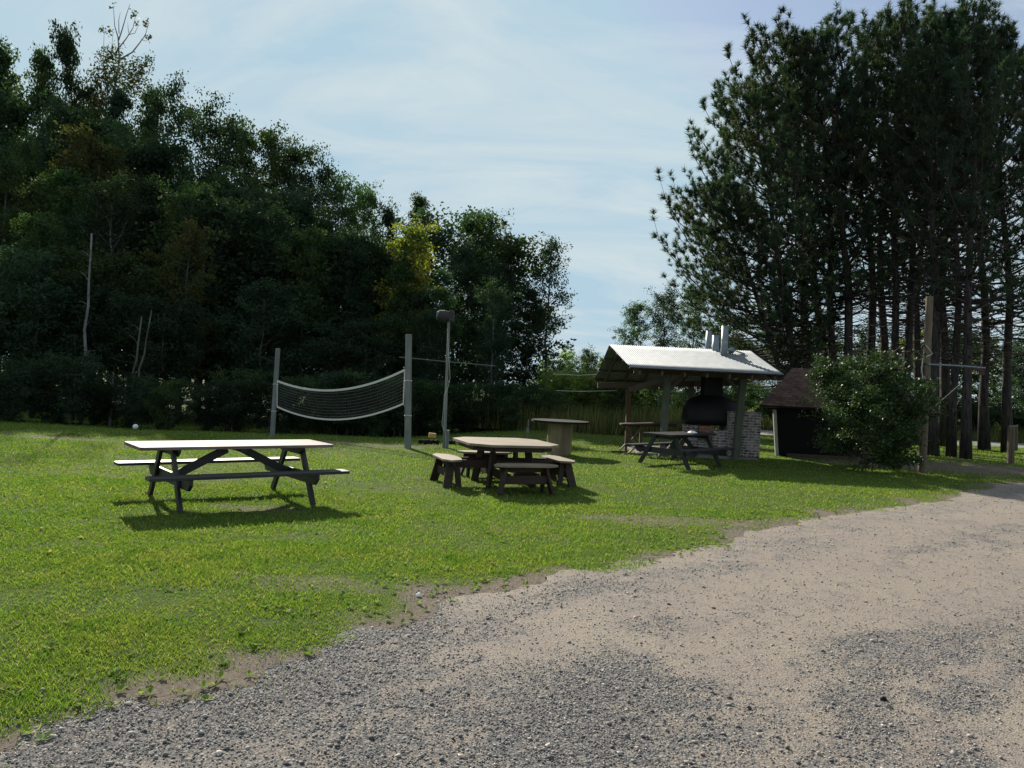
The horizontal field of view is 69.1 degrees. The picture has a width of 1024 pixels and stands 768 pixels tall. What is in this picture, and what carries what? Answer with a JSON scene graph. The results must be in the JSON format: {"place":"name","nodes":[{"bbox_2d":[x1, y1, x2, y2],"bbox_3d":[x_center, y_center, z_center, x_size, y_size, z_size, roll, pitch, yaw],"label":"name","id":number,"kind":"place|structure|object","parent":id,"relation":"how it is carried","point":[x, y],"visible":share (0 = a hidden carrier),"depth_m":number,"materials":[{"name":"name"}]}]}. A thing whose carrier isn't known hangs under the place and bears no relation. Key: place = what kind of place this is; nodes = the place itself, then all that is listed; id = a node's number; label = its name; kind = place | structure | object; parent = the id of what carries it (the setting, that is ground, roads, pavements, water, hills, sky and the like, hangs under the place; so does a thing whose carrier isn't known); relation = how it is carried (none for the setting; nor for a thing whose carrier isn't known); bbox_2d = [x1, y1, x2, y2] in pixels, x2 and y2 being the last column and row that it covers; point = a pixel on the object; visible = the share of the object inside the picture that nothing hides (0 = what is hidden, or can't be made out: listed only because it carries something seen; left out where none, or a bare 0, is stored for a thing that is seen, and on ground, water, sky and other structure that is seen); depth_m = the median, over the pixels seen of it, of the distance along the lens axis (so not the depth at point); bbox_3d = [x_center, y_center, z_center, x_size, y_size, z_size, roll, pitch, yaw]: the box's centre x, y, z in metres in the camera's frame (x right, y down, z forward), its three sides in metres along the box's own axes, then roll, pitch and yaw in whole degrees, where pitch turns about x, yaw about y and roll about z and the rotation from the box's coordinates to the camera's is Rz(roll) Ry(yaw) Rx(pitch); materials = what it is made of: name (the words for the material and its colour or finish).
{"place":"outdoors","nodes":[
{"label":"outdoors","id":0,"kind":"place"},
{"bbox_2d":[0,482,1023,767],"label":"gravel drive","id":1,"kind":"structure","parent":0,"point":[836,564],"depth_m":4.56,"materials":[{"name":"grey gravel"}]},
{"bbox_2d":[0,367,1023,766],"bbox_3d":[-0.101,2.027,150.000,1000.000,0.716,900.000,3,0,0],"label":"lawn","id":2,"kind":"structure","parent":0,"point":[232,675],"depth_m":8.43,"materials":[{"name":"plant"}]},
{"bbox_2d":[0,36,28,142],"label":"aspen tree","id":3,"kind":"object","parent":2,"relation":"on","point":[6,63],"visible":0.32,"depth_m":54.62,"materials":[{"name":"green plant"}]},
{"bbox_2d":[0,80,43,166],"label":"woodland tree","id":4,"kind":"object","parent":2,"relation":"on","point":[19,112],"visible":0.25,"depth_m":52.16,"materials":[{"name":"green plant"}]},
{"bbox_2d":[0,130,55,356],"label":"aspen tree","id":5,"kind":"object","parent":2,"relation":"on","point":[19,150],"visible":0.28,"depth_m":39.64,"materials":[{"name":"green plant"}]},
{"bbox_2d":[0,149,58,340],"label":"aspen tree","id":6,"kind":"object","parent":2,"relation":"on","point":[7,171],"visible":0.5,"depth_m":34.49,"materials":[{"name":"green plant"}]},
{"bbox_2d":[0,347,63,422],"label":"shrub","id":7,"kind":"object","parent":2,"relation":"on","point":[28,378],"visible":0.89,"depth_m":21.48,"materials":[{"name":"green plant"}]},
{"bbox_2d":[0,209,81,416],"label":"birch tree","id":8,"kind":"object","parent":2,"relation":"on","point":[40,228],"visible":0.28,"depth_m":28.77,"materials":[{"name":"green plant"}]},
{"bbox_2d":[21,41,61,144],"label":"aspen tree","id":9,"kind":"object","parent":2,"relation":"on","point":[41,64],"visible":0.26,"depth_m":53.52,"materials":[{"name":"green plant"}]},
{"bbox_2d":[0,127,85,346],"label":"woodland tree","id":10,"kind":"object","parent":2,"relation":"on","point":[47,155],"visible":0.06,"depth_m":42.91,"materials":[{"name":"green plant"}]},
{"bbox_2d":[0,239,107,418],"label":"understory tree","id":11,"kind":"object","parent":2,"relation":"on","point":[15,272],"visible":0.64,"depth_m":26.58,"materials":[{"name":"green plant"}]},
{"bbox_2d":[8,344,119,424],"bbox_3d":[-13.291,0.061,22.087,3.285,2.689,2.411,3,0,-1],"label":"shrub","id":12,"kind":"object","parent":2,"relation":"on","point":[74,406],"visible":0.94,"depth_m":21.90,"materials":[{"name":"green plant"}]},
{"bbox_2d":[31,163,98,402],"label":"aspen tree","id":13,"kind":"object","parent":2,"relation":"on","point":[69,182],"visible":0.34,"depth_m":34.57,"materials":[{"name":"green plant"}]},
{"bbox_2d":[43,18,94,161],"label":"aspen tree","id":14,"kind":"object","parent":2,"relation":"on","point":[66,49],"visible":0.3,"depth_m":54.22,"materials":[{"name":"green plant"}]},
{"bbox_2d":[8,269,134,420],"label":"understory tree","id":15,"kind":"object","parent":2,"relation":"on","point":[82,299],"visible":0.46,"depth_m":26.38,"materials":[{"name":"green plant"}]},
{"bbox_2d":[23,89,130,221],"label":"woodland tree","id":16,"kind":"object","parent":2,"relation":"on","point":[65,112],"visible":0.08,"depth_m":48.20,"materials":[{"name":"green plant"}]},
{"bbox_2d":[21,241,159,420],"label":"understory tree","id":17,"kind":"object","parent":2,"relation":"on","point":[101,265],"visible":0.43,"depth_m":27.40,"materials":[{"name":"green plant"}]},
{"bbox_2d":[34,169,159,406],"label":"birch tree","id":18,"kind":"object","parent":2,"relation":"on","point":[123,206],"visible":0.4,"depth_m":31.72,"materials":[{"name":"green plant"}]},
{"bbox_2d":[40,117,163,338],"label":"aspen tree","id":19,"kind":"object","parent":2,"relation":"on","point":[79,160],"visible":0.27,"depth_m":38.09,"materials":[{"name":"green plant"}]},
{"bbox_2d":[99,78,145,368],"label":"aspen tree","id":20,"kind":"object","parent":2,"relation":"on","point":[118,102],"visible":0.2,"depth_m":50.50,"materials":[{"name":"green plant"}]},
{"bbox_2d":[86,2,159,372],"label":"bare tree","id":21,"kind":"object","parent":2,"relation":"on","point":[116,69],"visible":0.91,"depth_m":55.86,"materials":[{"name":"grey plant"}]},
{"bbox_2d":[83,126,177,402],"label":"woodland tree","id":22,"kind":"object","parent":2,"relation":"on","point":[134,159],"visible":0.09,"depth_m":42.88,"materials":[{"name":"green plant"}]},
{"bbox_2d":[87,366,177,428],"bbox_3d":[-11.453,0.477,22.635,1.854,2.068,2.527,3,0,37],"label":"shrub","id":23,"kind":"object","parent":2,"relation":"on","point":[114,388],"visible":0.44,"depth_m":22.46,"materials":[{"name":"green plant"}]},
{"bbox_2d":[91,287,196,423],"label":"understory tree","id":24,"kind":"object","parent":2,"relation":"on","point":[120,313],"visible":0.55,"depth_m":26.41,"materials":[{"name":"green plant"}]},
{"bbox_2d":[118,173,179,416],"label":"aspen tree","id":25,"kind":"object","parent":2,"relation":"on","point":[148,189],"visible":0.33,"depth_m":33.14,"materials":[{"name":"green plant"}]},
{"bbox_2d":[109,126,203,385],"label":"woodland tree","id":26,"kind":"object","parent":2,"relation":"on","point":[174,151],"visible":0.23,"depth_m":42.84,"materials":[{"name":"green plant"}]},
{"bbox_2d":[110,291,211,403],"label":"understory tree","id":27,"kind":"object","parent":2,"relation":"on","point":[183,314],"visible":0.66,"depth_m":26.73,"materials":[{"name":"green plant"}]},
{"bbox_2d":[128,68,212,364],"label":"birch tree","id":28,"kind":"object","parent":2,"relation":"on","point":[158,109],"visible":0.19,"depth_m":48.76,"materials":[{"name":"green plant"}]},
{"bbox_2d":[137,376,206,430],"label":"shrub","id":29,"kind":"object","parent":2,"relation":"on","point":[161,417],"visible":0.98,"depth_m":21.56,"materials":[{"name":"green plant"}]},
{"bbox_2d":[136,216,229,424],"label":"aspen tree","id":30,"kind":"object","parent":2,"relation":"on","point":[188,240],"visible":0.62,"depth_m":28.66,"materials":[{"name":"green plant"}]},
{"bbox_2d":[115,189,292,421],"bbox_3d":[-13.674,-3.509,33.249,7.284,10.444,8.042,3,0,15],"label":"understory tree","id":31,"kind":"object","parent":2,"relation":"on","point":[160,288],"visible":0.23,"depth_m":31.62,"materials":[{"name":"green plant"}]},
{"bbox_2d":[158,177,258,423],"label":"birch tree","id":32,"kind":"object","parent":2,"relation":"on","point":[196,209],"visible":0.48,"depth_m":30.95,"materials":[{"name":"green plant"}]},
{"bbox_2d":[177,82,271,388],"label":"birch tree","id":33,"kind":"object","parent":2,"relation":"on","point":[216,132],"visible":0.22,"depth_m":44.62,"materials":[{"name":"green plant"}]},
{"bbox_2d":[114,439,349,512],"bbox_3d":[-3.632,1.159,9.670,2.444,0.783,1.789,3,0,-40],"label":"picnic table","id":34,"kind":"object","parent":2,"relation":"on","point":[179,479],"visible":0.96,"depth_m":9.46,"materials":[{"name":"paint"}]},
{"bbox_2d":[137,182,326,399],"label":"understory tree","id":35,"kind":"object","parent":2,"relation":"on","point":[233,210],"visible":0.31,"depth_m":31.22,"materials":[{"name":"green plant"}]},
{"bbox_2d":[194,376,270,431],"bbox_3d":[-8.786,0.611,23.200,1.837,2.049,2.504,3,0,27],"label":"shrub","id":36,"kind":"object","parent":2,"relation":"on","point":[229,406],"visible":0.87,"depth_m":22.76,"materials":[{"name":"green plant"}]},
{"bbox_2d":[202,363,279,431],"bbox_3d":[-8.573,0.470,23.573,2.425,2.212,2.416,3,0,3],"label":"shrub","id":37,"kind":"object","parent":2,"relation":"on","point":[243,375],"visible":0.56,"depth_m":23.38,"materials":[{"name":"green plant"}]},
{"bbox_2d":[194,276,310,428],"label":"understory tree","id":38,"kind":"object","parent":2,"relation":"on","point":[276,315],"visible":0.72,"depth_m":28.31,"materials":[{"name":"green plant"}]},
{"bbox_2d":[216,197,305,423],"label":"birch tree","id":39,"kind":"object","parent":2,"relation":"on","point":[269,221],"visible":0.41,"depth_m":32.38,"materials":[{"name":"green plant"}]},
{"bbox_2d":[218,119,317,195],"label":"aspen tree","id":40,"kind":"object","parent":2,"relation":"on","point":[271,140],"visible":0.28,"depth_m":44.11,"materials":[{"name":"green plant"}]},
{"bbox_2d":[239,178,305,417],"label":"woodland tree","id":41,"kind":"object","parent":2,"relation":"on","point":[260,192],"visible":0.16,"depth_m":36.84,"materials":[{"name":"green plant"}]},
{"bbox_2d":[238,369,312,433],"bbox_3d":[-7.516,0.643,23.628,2.679,2.193,1.966,3,0,22],"label":"shrub","id":42,"kind":"object","parent":2,"relation":"on","point":[259,407],"visible":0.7,"depth_m":23.40,"materials":[{"name":"green plant"}]},
{"bbox_2d":[222,221,359,425],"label":"understory tree","id":43,"kind":"object","parent":2,"relation":"on","point":[314,314],"visible":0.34,"depth_m":32.23,"materials":[{"name":"green plant"}]},
{"bbox_2d":[260,227,338,426],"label":"aspen tree","id":44,"kind":"object","parent":2,"relation":"on","point":[306,262],"visible":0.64,"depth_m":32.28,"materials":[{"name":"green plant"}]},
{"bbox_2d":[269,371,330,433],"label":"shrub","id":45,"kind":"object","parent":2,"relation":"on","point":[305,420],"visible":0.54,"depth_m":24.26,"materials":[{"name":"green plant"}]},
{"bbox_2d":[275,146,351,232],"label":"birch tree","id":46,"kind":"object","parent":2,"relation":"on","point":[327,171],"visible":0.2,"depth_m":43.80,"materials":[{"name":"green plant"}]},
{"bbox_2d":[280,367,378,434],"bbox_3d":[-6.188,0.569,24.842,3.515,2.648,2.579,3,0,-8],"label":"shrub","id":47,"kind":"object","parent":2,"relation":"on","point":[336,422],"visible":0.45,"depth_m":24.47,"materials":[{"name":"green plant"}]},
{"bbox_2d":[294,225,381,375],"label":"birch tree","id":48,"kind":"object","parent":2,"relation":"on","point":[338,309],"visible":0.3,"depth_m":33.05,"materials":[{"name":"green plant"}]},
{"bbox_2d":[303,171,383,330],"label":"aspen tree","id":49,"kind":"object","parent":2,"relation":"on","point":[341,211],"visible":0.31,"depth_m":40.85,"materials":[{"name":"green plant"}]},
{"bbox_2d":[302,362,385,435],"bbox_3d":[-5.651,0.579,24.977,3.305,2.705,2.425,3,0,12],"label":"shrub","id":50,"kind":"object","parent":2,"relation":"on","point":[353,423],"visible":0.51,"depth_m":24.59,"materials":[{"name":"green plant"}]},
{"bbox_2d":[318,222,392,426],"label":"woodland tree","id":51,"kind":"object","parent":2,"relation":"on","point":[361,241],"visible":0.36,"depth_m":32.87,"materials":[{"name":"green plant"}]},
{"bbox_2d":[344,232,397,378],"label":"woodland tree","id":52,"kind":"object","parent":2,"relation":"on","point":[373,259],"visible":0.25,"depth_m":33.25,"materials":[{"name":"green plant"}]},
{"bbox_2d":[370,245,425,377],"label":"woodland tree","id":53,"kind":"object","parent":2,"relation":"on","point":[401,270],"visible":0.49,"depth_m":31.88,"materials":[{"name":"green plant"}]},
{"bbox_2d":[368,373,430,436],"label":"shrub","id":54,"kind":"object","parent":2,"relation":"on","point":[398,414],"visible":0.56,"depth_m":25.21,"materials":[{"name":"green plant"}]},
{"bbox_2d":[357,307,448,397],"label":"understory tree","id":55,"kind":"object","parent":2,"relation":"on","point":[409,328],"visible":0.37,"depth_m":30.31,"materials":[{"name":"green plant"}]},
{"bbox_2d":[370,213,445,430],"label":"yellow birch tree","id":56,"kind":"object","parent":2,"relation":"on","point":[414,240],"visible":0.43,"depth_m":32.63,"materials":[{"name":"green plant"}]},
{"bbox_2d":[404,334,411,447],"bbox_3d":[-2.538,0.202,18.200,0.284,2.839,0.183,3,0,0],"label":"net post","id":57,"kind":"object","parent":2,"relation":"on","point":[408,384],"visible":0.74,"depth_m":18.13,"materials":[{"name":"grey metal"}]},
{"bbox_2d":[276,369,404,419],"bbox_3d":[-4.551,0.255,19.511,4.887,1.443,0.126,3,0,32],"label":"volleyball net","id":58,"kind":"object","parent":57,"relation":"attached to","point":[349,388],"visible":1,"depth_m":19.39,"materials":[{"name":"grey fabric"}]},
{"bbox_2d":[0,462,857,739],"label":"weeds","id":59,"kind":"object","parent":2,"relation":"on","point":[118,687],"visible":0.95,"depth_m":5.41,"materials":[{"name":"green plant"}]},
{"bbox_2d":[408,303,451,391],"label":"woodland tree","id":60,"kind":"object","parent":2,"relation":"on","point":[426,330],"visible":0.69,"depth_m":29.04,"materials":[{"name":"green plant"}]},
{"bbox_2d":[384,288,477,386],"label":"understory tree","id":61,"kind":"object","parent":2,"relation":"on","point":[417,301],"visible":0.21,"depth_m":31.79,"materials":[{"name":"green plant"}]},
{"bbox_2d":[416,284,465,432],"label":"birch tree","id":62,"kind":"object","parent":2,"relation":"on","point":[444,297],"visible":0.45,"depth_m":30.95,"materials":[{"name":"green plant"}]},
{"bbox_2d":[423,372,486,434],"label":"shrub","id":63,"kind":"object","parent":2,"relation":"on","point":[456,411],"visible":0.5,"depth_m":26.93,"materials":[{"name":"green plant"}]},
{"bbox_2d":[432,232,483,384],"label":"birch tree","id":64,"kind":"object","parent":2,"relation":"on","point":[462,254],"visible":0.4,"depth_m":36.51,"materials":[{"name":"green plant"}]},
{"bbox_2d":[392,201,529,395],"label":"understory tree","id":65,"kind":"object","parent":2,"relation":"on","point":[440,238],"visible":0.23,"depth_m":39.40,"materials":[{"name":"green plant"}]},
{"bbox_2d":[451,246,525,383],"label":"birch tree","id":66,"kind":"object","parent":2,"relation":"on","point":[498,268],"visible":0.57,"depth_m":35.10,"materials":[{"name":"green plant"}]},
{"bbox_2d":[467,275,522,391],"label":"birch tree","id":67,"kind":"object","parent":2,"relation":"on","point":[495,309],"visible":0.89,"depth_m":31.17,"materials":[{"name":"green plant"}]},
{"bbox_2d":[429,210,576,387],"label":"understory tree","id":68,"kind":"object","parent":2,"relation":"on","point":[526,254],"visible":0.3,"depth_m":37.90,"materials":[{"name":"green plant"}]},
{"bbox_2d":[430,437,576,494],"bbox_3d":[-0.137,1.344,12.600,2.336,0.751,2.336,3,0,-20],"label":"octagonal picnic table","id":69,"kind":"object","parent":2,"relation":"on","point":[488,456],"visible":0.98,"depth_m":12.17,"materials":[{"name":"brown wood"}]},
{"bbox_2d":[470,235,540,382],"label":"birch tree","id":70,"kind":"object","parent":2,"relation":"on","point":[502,247],"visible":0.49,"depth_m":36.37,"materials":[{"name":"green plant"}]},
{"bbox_2d":[508,285,558,387],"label":"aspen tree","id":71,"kind":"object","parent":2,"relation":"on","point":[529,367],"visible":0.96,"depth_m":33.73,"materials":[{"name":"green plant"}]},
{"bbox_2d":[511,231,579,403],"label":"sparse birch tree","id":72,"kind":"object","parent":2,"relation":"on","point":[548,253],"visible":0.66,"depth_m":36.42,"materials":[{"name":"green plant"}]},
{"bbox_2d":[532,418,588,455],"bbox_3d":[1.188,1.336,18.600,1.440,0.850,1.434,3,0,-17],"label":"cable spool table","id":73,"kind":"object","parent":2,"relation":"on","point":[559,432],"visible":1,"depth_m":18.32,"materials":[{"name":"brown wood"}]},
{"bbox_2d":[607,299,662,345],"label":"birch tree","id":74,"kind":"object","parent":2,"relation":"on","point":[634,312],"visible":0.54,"depth_m":35.82,"materials":[{"name":"green plant"}]},
{"bbox_2d":[637,283,693,408],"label":"birch tree","id":75,"kind":"object","parent":2,"relation":"on","point":[663,342],"visible":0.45,"depth_m":37.78,"materials":[{"name":"green plant"}]},
{"bbox_2d":[625,431,734,469],"bbox_3d":[3.948,1.536,17.400,1.687,0.782,2.100,3,0,44],"label":"picnic table","id":76,"kind":"object","parent":2,"relation":"on","point":[675,447],"visible":0.93,"depth_m":17.16,"materials":[{"name":"paint"}]},
{"bbox_2d":[594,326,783,459],"bbox_3d":[4.699,0.164,20.902,4.452,3.605,4.808,3,0,0],"label":"picnic shelter","id":77,"kind":"object","parent":2,"relation":"on","point":[631,368],"visible":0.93,"depth_m":19.76,"materials":[{"name":"metal"}]},
{"bbox_2d":[681,377,761,456],"bbox_3d":[5.702,0.706,20.562,1.920,2.420,1.475,3,0,0],"label":"brick barbecue","id":78,"kind":"object","parent":77,"relation":"on","point":[710,404],"visible":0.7,"depth_m":20.10,"materials":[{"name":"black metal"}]},
{"bbox_2d":[439,392,1023,443],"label":"brush","id":79,"kind":"object","parent":2,"relation":"on","point":[600,422],"visible":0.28,"depth_m":27.91,"materials":[{"name":"green plant"}]},
{"bbox_2d":[654,175,811,404],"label":"pine tree","id":80,"kind":"object","parent":2,"relation":"on","point":[707,203],"visible":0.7,"depth_m":26.64,"materials":[{"name":"green plant"}]},
{"bbox_2d":[647,64,843,387],"bbox_3d":[8.649,-4.628,26.779,7.014,13.639,6.788,3,0,25],"label":"pine tree","id":81,"kind":"object","parent":2,"relation":"on","point":[760,97],"visible":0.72,"depth_m":26.52,"materials":[{"name":"green plant"}]},
{"bbox_2d":[651,5,867,368],"bbox_3d":[9.417,-6.061,28.245,7.600,16.538,7.416,3,0,-45],"label":"pine tree","id":82,"kind":"object","parent":2,"relation":"on","point":[788,43],"visible":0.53,"depth_m":27.35,"materials":[{"name":"green plant"}]},
{"bbox_2d":[765,26,913,365],"bbox_3d":[11.827,-5.645,28.071,5.160,15.979,5.516,-3,0,-10],"label":"pine tree","id":83,"kind":"object","parent":2,"relation":"on","point":[823,135],"visible":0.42,"depth_m":27.07,"materials":[{"name":"green plant"}]},
{"bbox_2d":[774,0,920,370],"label":"pine tree","id":84,"kind":"object","parent":2,"relation":"on","point":[847,312],"visible":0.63,"depth_m":26.98,"materials":[{"name":"green plant"}]},
{"bbox_2d":[760,368,942,460],"bbox_3d":[9.583,0.885,22.700,5.170,2.650,3.400,3,0,0],"label":"shingled hut","id":85,"kind":"object","parent":2,"relation":"on","point":[793,435],"visible":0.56,"depth_m":21.46,"materials":[{"name":"brown wood"}]},
{"bbox_2d":[806,6,941,362],"bbox_3d":[13.716,-6.075,29.051,5.347,16.968,5.105,3,0,11],"label":"pine tree","id":86,"kind":"object","parent":2,"relation":"on","point":[863,256],"visible":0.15,"depth_m":28.52,"materials":[{"name":"green plant"}]},
{"bbox_2d":[795,342,956,471],"bbox_3d":[9.016,0.612,18.143,3.820,3.135,3.347,3,0,-13],"label":"bush","id":87,"kind":"object","parent":2,"relation":"on","point":[870,386],"visible":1,"depth_m":17.84,"materials":[{"name":"green plant"}]},
{"bbox_2d":[821,12,948,366],"bbox_3d":[15.004,-6.255,30.076,5.188,17.476,5.197,1,0,27],"label":"pine tree","id":88,"kind":"object","parent":2,"relation":"on","point":[884,345],"visible":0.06,"depth_m":29.81,"materials":[{"name":"green plant"}]},
{"bbox_2d":[811,0,977,441],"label":"pine tree","id":89,"kind":"object","parent":2,"relation":"on","point":[882,59],"visible":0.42,"depth_m":26.76,"materials":[{"name":"green plant"}]},
{"bbox_2d":[842,0,982,446],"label":"pine tree","id":90,"kind":"object","parent":2,"relation":"on","point":[895,96],"visible":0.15,"depth_m":28.42,"materials":[{"name":"green plant"}]},
{"bbox_2d":[858,1,1015,455],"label":"pine tree","id":91,"kind":"object","parent":2,"relation":"on","point":[933,448],"visible":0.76,"depth_m":24.81,"materials":[{"name":"green plant"}]},
{"bbox_2d":[917,296,985,472],"bbox_3d":[10.952,0.073,18.546,1.609,4.462,0.305,3,0,0],"label":"wooden post","id":92,"kind":"object","parent":2,"relation":"on","point":[925,370],"visible":0.78,"depth_m":18.52,"materials":[{"name":"wood"}]},
{"bbox_2d":[887,4,1018,456],"bbox_3d":[14.870,-5.125,25.113,3.834,15.206,3.754,3,0,43],"label":"pine tree","id":93,"kind":"object","parent":2,"relation":"on","point":[951,444],"visible":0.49,"depth_m":24.80,"materials":[{"name":"green plant"}]},
{"bbox_2d":[887,4,1021,446],"bbox_3d":[18.174,-6.391,31.077,5.909,18.066,5.899,1,0,2],"label":"pine tree","id":94,"kind":"object","parent":2,"relation":"on","point":[945,380],"visible":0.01,"depth_m":30.84,"materials":[{"name":"green plant"}]},
{"bbox_2d":[890,0,1023,458],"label":"pine tree","id":95,"kind":"object","parent":2,"relation":"on","point":[965,437],"visible":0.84,"depth_m":24.12,"materials":[{"name":"green plant"}]},
{"bbox_2d":[922,0,1023,449],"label":"pine tree","id":96,"kind":"object","parent":2,"relation":"on","point":[983,439],"visible":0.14,"depth_m":29.83,"materials":[{"name":"green plant"}]},
{"bbox_2d":[938,17,1023,452],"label":"pine tree","id":97,"kind":"object","parent":2,"relation":"on","point":[1006,412],"visible":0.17,"depth_m":28.83,"materials":[{"name":"green plant"}]},
{"bbox_2d":[958,48,1023,372],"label":"pine tree","id":98,"kind":"object","parent":2,"relation":"on","point":[1020,91],"visible":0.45,"depth_m":27.22,"materials":[{"name":"green plant"}]},
{"bbox_2d":[0,0,1023,411],"label":"sky","id":99,"kind":"structure","parent":0,"point":[560,113],"materials":[{"name":"blue"}]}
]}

